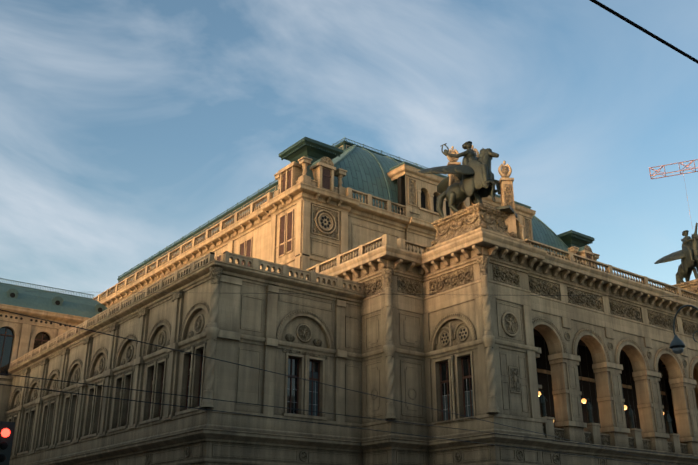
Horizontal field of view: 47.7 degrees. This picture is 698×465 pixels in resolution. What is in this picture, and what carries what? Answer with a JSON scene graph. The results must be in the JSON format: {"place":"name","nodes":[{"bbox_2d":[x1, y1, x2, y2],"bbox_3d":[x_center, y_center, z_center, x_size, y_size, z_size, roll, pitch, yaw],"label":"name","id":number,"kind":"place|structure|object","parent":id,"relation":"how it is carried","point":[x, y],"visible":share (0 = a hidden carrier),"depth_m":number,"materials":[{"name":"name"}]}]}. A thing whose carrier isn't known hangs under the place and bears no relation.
{"place":"outdoors","nodes":[
{"label":"outdoors","id":0,"kind":"place"},
{"bbox_2d":[0,0,697,298],"label":"sky","id":1,"kind":"structure","parent":0,"point":[127,127],"materials":[{"name":"blue"}]},
{"label":"ground","id":2,"kind":"structure","parent":0,"visible":0},
{"bbox_2d":[0,137,697,464],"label":"opera house","id":3,"kind":"structure","parent":2,"relation":"on","point":[343,262],"depth_m":59.17,"materials":[{"name":"stone"}]},
{"bbox_2d":[111,147,568,291],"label":"roof","id":4,"kind":"structure","parent":3,"relation":"on","point":[364,172],"depth_m":78.98,"materials":[{"name":"green metal"}]},
{"bbox_2d":[418,141,517,218],"bbox_3d":[9.506,-4.141,62.958,6.876,6.805,4.990,-10,-23,24],"label":"equestrian statue","id":5,"kind":"object","parent":3,"relation":"on","point":[473,174],"visible":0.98,"depth_m":62.33,"materials":[{"name":"grey metal"}]},
{"bbox_2d":[533,330,667,432],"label":"hanging lamps","id":6,"kind":"object","parent":3,"relation":"attached to","point":[583,400],"visible":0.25,"depth_m":66.22,"materials":[{"name":"beige"}]},
{"bbox_2d":[540,391,672,433],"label":"loggia statues","id":7,"kind":"object","parent":3,"relation":"on","point":[589,412],"visible":0.94,"depth_m":60.59,"materials":[{"name":"brown metal"}]},
{"bbox_2d":[654,223,697,283],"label":"statue","id":8,"kind":"object","parent":3,"relation":"attached to","point":[687,254],"visible":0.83,"depth_m":81.47,"materials":[{"name":"grey metal"}]},
{"bbox_2d":[649,159,697,228],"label":"tower crane","id":9,"kind":"object","parent":2,"relation":"on","point":[665,173],"visible":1,"depth_m":156.34,"materials":[{"name":"red"}]},
{"bbox_3d":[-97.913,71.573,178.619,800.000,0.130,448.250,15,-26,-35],"label":"roads","id":10,"kind":"structure","parent":0,"visible":0},
{"bbox_2d":[0,421,14,464],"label":"traffic light","id":11,"kind":"object","parent":10,"relation":"on","point":[6,433],"visible":1,"depth_m":17.89,"materials":[{"name":"grey metal"}]},
{"bbox_2d":[669,305,697,353],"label":"street lamp","id":12,"kind":"object","parent":10,"relation":"on","point":[677,345],"visible":1,"depth_m":28.75,"materials":[{"name":"grey metal"}]},
{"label":"city blocks","id":13,"kind":"object","parent":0,"visible":0},
{"bbox_2d":[0,0,697,464],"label":"overhead wires","id":14,"kind":"object","parent":13,"relation":"on","point":[630,22],"visible":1,"depth_m":19.28,"materials":[{"name":"black metal"}]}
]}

